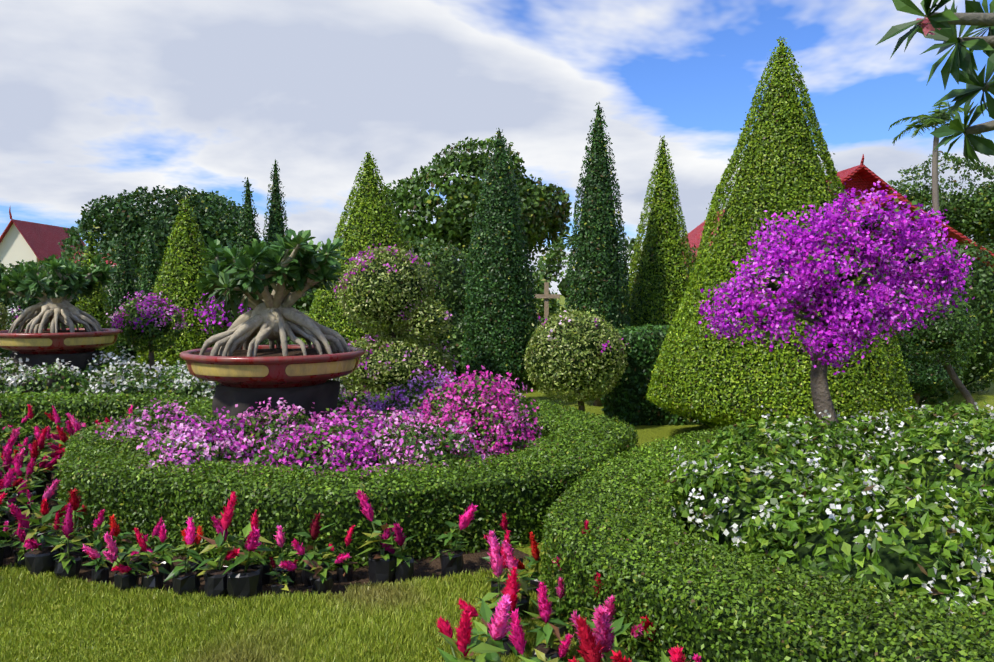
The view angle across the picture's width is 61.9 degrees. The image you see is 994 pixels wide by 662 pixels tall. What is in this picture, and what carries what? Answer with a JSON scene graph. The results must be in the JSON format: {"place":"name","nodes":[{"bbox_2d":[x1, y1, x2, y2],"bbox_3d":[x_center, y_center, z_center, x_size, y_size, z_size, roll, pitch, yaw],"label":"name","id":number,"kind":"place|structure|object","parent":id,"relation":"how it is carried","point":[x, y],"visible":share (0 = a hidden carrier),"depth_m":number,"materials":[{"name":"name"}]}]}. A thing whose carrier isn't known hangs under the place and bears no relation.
{"place":"outdoors","nodes":[
{"label":"outdoors","id":0,"kind":"place"},
{"bbox_2d":[12,262,48,326],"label":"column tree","id":1,"kind":"object","parent":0,"point":[22,304],"visible":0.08,"depth_m":15.49,"materials":[{"name":"green plant"}]},
{"bbox_2d":[0,208,138,295],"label":"house","id":2,"kind":"structure","parent":0,"point":[25,241],"depth_m":68.60,"materials":[{"name":"tile"}]},
{"bbox_2d":[2,472,533,596],"bbox_3d":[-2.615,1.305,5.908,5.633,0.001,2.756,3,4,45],"label":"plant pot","id":3,"kind":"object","parent":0,"point":[475,561],"depth_m":4.73,"materials":[{"name":"black plastic"}]},
{"bbox_2d":[0,405,519,599],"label":"celosia flowers","id":4,"kind":"object","parent":3,"relation":"on","point":[25,474],"visible":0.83,"depth_m":4.54,"materials":[{"name":"plant"}]},
{"bbox_2d":[0,295,993,657],"bbox_3d":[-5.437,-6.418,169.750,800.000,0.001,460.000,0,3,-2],"label":"lawn ground","id":5,"kind":"structure","parent":0,"point":[646,433],"depth_m":11.48,"materials":[{"name":"green plant"}]},
{"bbox_2d":[0,302,12,329],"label":"shrub","id":6,"kind":"object","parent":5,"relation":"on","point":[4,315],"visible":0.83,"depth_m":10.77,"materials":[{"name":"green plant"}]},
{"bbox_2d":[0,260,18,380],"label":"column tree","id":7,"kind":"object","parent":5,"relation":"on","point":[9,300],"visible":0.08,"depth_m":14.61,"materials":[{"name":"green plant"}]},
{"bbox_2d":[0,304,29,351],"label":"bougainvillea bush","id":8,"kind":"object","parent":5,"relation":"on","point":[14,315],"visible":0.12,"depth_m":12.10,"materials":[{"name":"white plant"}]},
{"bbox_2d":[0,404,92,451],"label":"red celosia flowers","id":9,"kind":"object","parent":5,"relation":"on","point":[31,436],"visible":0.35,"depth_m":8.33,"materials":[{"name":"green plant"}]},
{"bbox_2d":[9,350,103,392],"bbox_3d":[-5.630,0.677,10.609,1.099,0.820,1.098,0,3,-2],"label":"pedestal","id":10,"kind":"object","parent":5,"relation":"on","point":[79,360],"visible":0.17,"depth_m":10.16,"materials":[{"name":"black"}]},
{"bbox_2d":[0,328,121,353],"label":"bonsai pot","id":11,"kind":"object","parent":10,"relation":"on","point":[80,340],"visible":0.94,"depth_m":10.06,"materials":[{"name":"ceramic"}]},
{"bbox_2d":[0,254,115,332],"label":"bonsai tree","id":12,"kind":"object","parent":11,"relation":"on","point":[56,287],"visible":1,"depth_m":10.36,"materials":[{"name":"green plant"}]},
{"bbox_2d":[74,232,118,374],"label":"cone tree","id":13,"kind":"object","parent":5,"relation":"on","point":[94,305],"visible":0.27,"depth_m":13.14,"materials":[{"name":"green plant"}]},
{"bbox_2d":[0,391,212,441],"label":"hedge","id":14,"kind":"object","parent":5,"relation":"on","point":[90,410],"visible":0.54,"depth_m":8.75,"materials":[{"name":"green plant"}]},
{"bbox_2d":[105,226,143,376],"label":"column tree","id":15,"kind":"object","parent":5,"relation":"on","point":[123,281],"visible":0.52,"depth_m":14.09,"materials":[{"name":"green plant"}]},
{"bbox_2d":[106,290,190,381],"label":"flowering topiary tree","id":16,"kind":"object","parent":5,"relation":"on","point":[151,324],"visible":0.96,"depth_m":11.57,"materials":[{"name":"purple plant"}]},
{"bbox_2d":[137,225,163,344],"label":"column tree","id":17,"kind":"object","parent":5,"relation":"on","point":[149,274],"visible":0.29,"depth_m":17.55,"materials":[{"name":"green plant"}]},
{"bbox_2d":[58,185,260,310],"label":"raintree","id":18,"kind":"object","parent":5,"relation":"on","point":[214,217],"visible":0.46,"depth_m":57.81,"materials":[{"name":"green plant"}]},
{"bbox_2d":[0,346,353,400],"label":"white flower bed","id":19,"kind":"object","parent":5,"relation":"on","point":[165,380],"visible":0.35,"depth_m":9.70,"materials":[{"name":"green plant"}]},
{"bbox_2d":[135,199,223,373],"bbox_3d":[-5.145,-0.615,13.688,1.677,3.172,1.480,0,3,-2],"label":"cone tree","id":20,"kind":"object","parent":5,"relation":"on","point":[181,272],"visible":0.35,"depth_m":13.41,"materials":[{"name":"green plant"}]},
{"bbox_2d":[192,293,250,334],"bbox_3d":[-2.890,0.353,8.798,0.613,1.677,0.495,-2,3,-35],"label":"bougainvillea bush","id":21,"kind":"object","parent":5,"relation":"on","point":[224,319],"visible":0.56,"depth_m":8.71,"materials":[{"name":"purple plant"}]},
{"bbox_2d":[233,177,265,342],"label":"column tree","id":22,"kind":"object","parent":5,"relation":"on","point":[247,234],"visible":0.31,"depth_m":16.60,"materials":[{"name":"green plant"}]},
{"bbox_2d":[212,380,339,460],"bbox_3d":[-1.886,0.844,7.068,1.106,0.820,1.075,0,3,-2],"label":"pedestal","id":23,"kind":"object","parent":5,"relation":"on","point":[323,396],"visible":0.25,"depth_m":6.63,"materials":[{"name":"black"}]},
{"bbox_2d":[180,345,364,387],"bbox_3d":[-1.881,0.298,7.015,1.506,0.275,1.506,2,3,38],"label":"bonsai pot","id":24,"kind":"object","parent":23,"relation":"on","point":[266,367],"visible":0.88,"depth_m":6.46,"materials":[{"name":"ceramic"}]},
{"bbox_2d":[194,228,349,356],"bbox_3d":[-1.879,-0.301,6.942,1.340,1.050,1.336,0,3,-2],"label":"bonsai tree","id":25,"kind":"object","parent":24,"relation":"on","point":[288,269],"visible":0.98,"depth_m":6.70,"materials":[{"name":"green plant"}]},
{"bbox_2d":[262,159,294,342],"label":"column tree","id":26,"kind":"object","parent":5,"relation":"on","point":[275,224],"visible":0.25,"depth_m":17.11,"materials":[{"name":"green plant"}]},
{"bbox_2d":[0,556,582,661],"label":"lawn grass","id":27,"kind":"structure","parent":5,"relation":"on","point":[49,616],"depth_m":3.89,"materials":[{"name":"green plant"}]},
{"bbox_2d":[95,365,543,479],"bbox_3d":[-1.372,0.784,6.710,3.656,0.996,3.082,0,3,-2],"label":"pink flower bed","id":28,"kind":"object","parent":5,"relation":"on","point":[452,421],"visible":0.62,"depth_m":6.03,"materials":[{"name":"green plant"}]},
{"bbox_2d":[55,391,638,571],"bbox_3d":[-1.139,1.008,6.938,4.689,0.510,4.629,0,3,-2],"label":"round hedge","id":29,"kind":"object","parent":5,"relation":"on","point":[121,483],"visible":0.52,"depth_m":5.07,"materials":[{"name":"green plant"}]},
{"bbox_2d":[301,151,443,391],"bbox_3d":[-1.891,-0.827,12.280,2.366,3.668,2.190,0,3,-2],"label":"cone tree","id":30,"kind":"object","parent":5,"relation":"on","point":[369,221],"visible":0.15,"depth_m":11.96,"materials":[{"name":"green plant"}]},
{"bbox_2d":[333,243,461,396],"bbox_3d":[-1.230,0.021,10.017,1.602,2.228,1.203,0,3,-2],"label":"flowering topiary bush","id":31,"kind":"object","parent":5,"relation":"on","point":[389,291],"visible":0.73,"depth_m":9.76,"materials":[{"name":"green plant"}]},
{"bbox_2d":[381,135,572,291],"bbox_3d":[-1.019,-4.636,38.124,9.376,8.842,5.996,0,3,-2],"label":"tree","id":32,"kind":"object","parent":5,"relation":"on","point":[546,214],"visible":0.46,"depth_m":37.23,"materials":[{"name":"green plant"}]},
{"bbox_2d":[0,238,993,403],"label":"bush","id":33,"kind":"object","parent":5,"relation":"on","point":[448,270],"visible":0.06,"depth_m":12.62,"materials":[{"name":"green plant"}]},
{"bbox_2d":[0,226,993,325],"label":"tree line","id":34,"kind":"object","parent":5,"relation":"on","point":[303,304],"visible":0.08,"depth_m":29.10,"materials":[{"name":"green plant"}]},
{"bbox_2d":[460,128,539,392],"bbox_3d":[0.062,-0.863,11.345,1.168,3.846,1.008,0,3,-2],"label":"column tree","id":35,"kind":"object","parent":5,"relation":"on","point":[499,315],"visible":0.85,"depth_m":11.13,"materials":[{"name":"green plant"}]},
{"bbox_2d":[534,282,559,317],"bbox_3d":[0.837,0.050,14.024,0.440,1.750,0.100,0,3,-2],"label":"wooden cross","id":36,"kind":"object","parent":5,"relation":"on","point":[546,295],"visible":0.5,"depth_m":13.97,"materials":[{"name":"brown wood"}]},
{"bbox_2d":[435,520,701,661],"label":"celosia flowers","id":37,"kind":"object","parent":5,"relation":"on","point":[502,624],"visible":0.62,"depth_m":3.24,"materials":[{"name":"pink plant"}]},
{"bbox_2d":[521,304,630,410],"bbox_3d":[0.914,0.426,9.487,1.251,1.481,1.121,0,3,-2],"label":"topiary ball","id":38,"kind":"object","parent":5,"relation":"on","point":[574,357],"visible":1,"depth_m":9.27,"materials":[{"name":"green plant"}]},
{"bbox_2d":[564,102,630,405],"bbox_3d":[1.397,-1.026,11.396,0.998,4.226,0.877,0,3,-2],"label":"conical topiary","id":39,"kind":"object","parent":5,"relation":"on","point":[599,275],"visible":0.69,"depth_m":11.22,"materials":[{"name":"green plant"}]},
{"bbox_2d":[601,324,710,425],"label":"hedge block","id":40,"kind":"structure","parent":5,"relation":"on","point":[627,402],"depth_m":9.83,"materials":[{"name":"green plant"}]},
{"bbox_2d":[622,136,697,330],"bbox_3d":[2.479,-0.950,12.422,1.584,3.955,1.396,0,3,-2],"label":"cone tree","id":41,"kind":"object","parent":5,"relation":"on","point":[660,285],"visible":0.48,"depth_m":12.21,"materials":[{"name":"green plant"}]},
{"bbox_2d":[535,416,993,661],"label":"hedge","id":42,"kind":"object","parent":5,"relation":"on","point":[706,605],"visible":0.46,"depth_m":3.21,"materials":[{"name":"green plant"}]},
{"bbox_2d":[644,36,919,429],"bbox_3d":[2.918,-0.925,8.340,2.665,4.150,2.207,0,3,-2],"label":"cone tree","id":43,"kind":"object","parent":5,"relation":"on","point":[712,379],"visible":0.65,"depth_m":8.07,"materials":[{"name":"green plant"}]},
{"bbox_2d":[637,154,993,295],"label":"hall building","id":44,"kind":"structure","parent":5,"relation":"on","point":[862,177],"depth_m":29.67,"materials":[{"name":"tile"}]},
{"bbox_2d":[657,399,993,622],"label":"white flowering shrub","id":45,"kind":"object","parent":5,"relation":"on","point":[911,507],"visible":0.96,"depth_m":4.25,"materials":[{"name":"green plant"}]},
{"bbox_2d":[695,179,974,458],"bbox_3d":[2.512,0.103,6.068,2.043,2.448,0.840,0,3,-2],"label":"flowering tree","id":46,"kind":"object","parent":5,"relation":"on","point":[844,313],"visible":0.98,"depth_m":5.97,"materials":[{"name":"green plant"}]},
{"bbox_2d":[886,249,950,409],"bbox_3d":[5.615,-0.059,11.080,0.881,2.279,0.779,0,3,-2],"label":"topiary bush","id":47,"kind":"object","parent":5,"relation":"on","point":[925,379],"visible":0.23,"depth_m":10.88,"materials":[{"name":"green plant"}]},
{"bbox_2d":[888,101,984,219],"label":"palm tree","id":48,"kind":"object","parent":5,"relation":"on","point":[939,117],"visible":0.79,"depth_m":30.18,"materials":[{"name":"green plant"}]},
{"bbox_2d":[895,289,980,413],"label":"small tree","id":49,"kind":"object","parent":5,"relation":"on","point":[936,337],"visible":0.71,"depth_m":8.91,"materials":[{"name":"green plant"}]},
{"bbox_2d":[888,151,993,250],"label":"tree","id":50,"kind":"object","parent":5,"relation":"on","point":[968,216],"visible":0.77,"depth_m":49.68,"materials":[{"name":"green plant"}]},
{"bbox_2d":[0,0,993,294],"label":"sky","id":51,"kind":"structure","parent":0,"point":[98,98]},
{"bbox_2d":[876,0,993,166],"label":"plumeria tree branches","id":52,"kind":"object","parent":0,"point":[937,26],"visible":1,"depth_m":4.23,"materials":[{"name":"green plant"}]}
]}

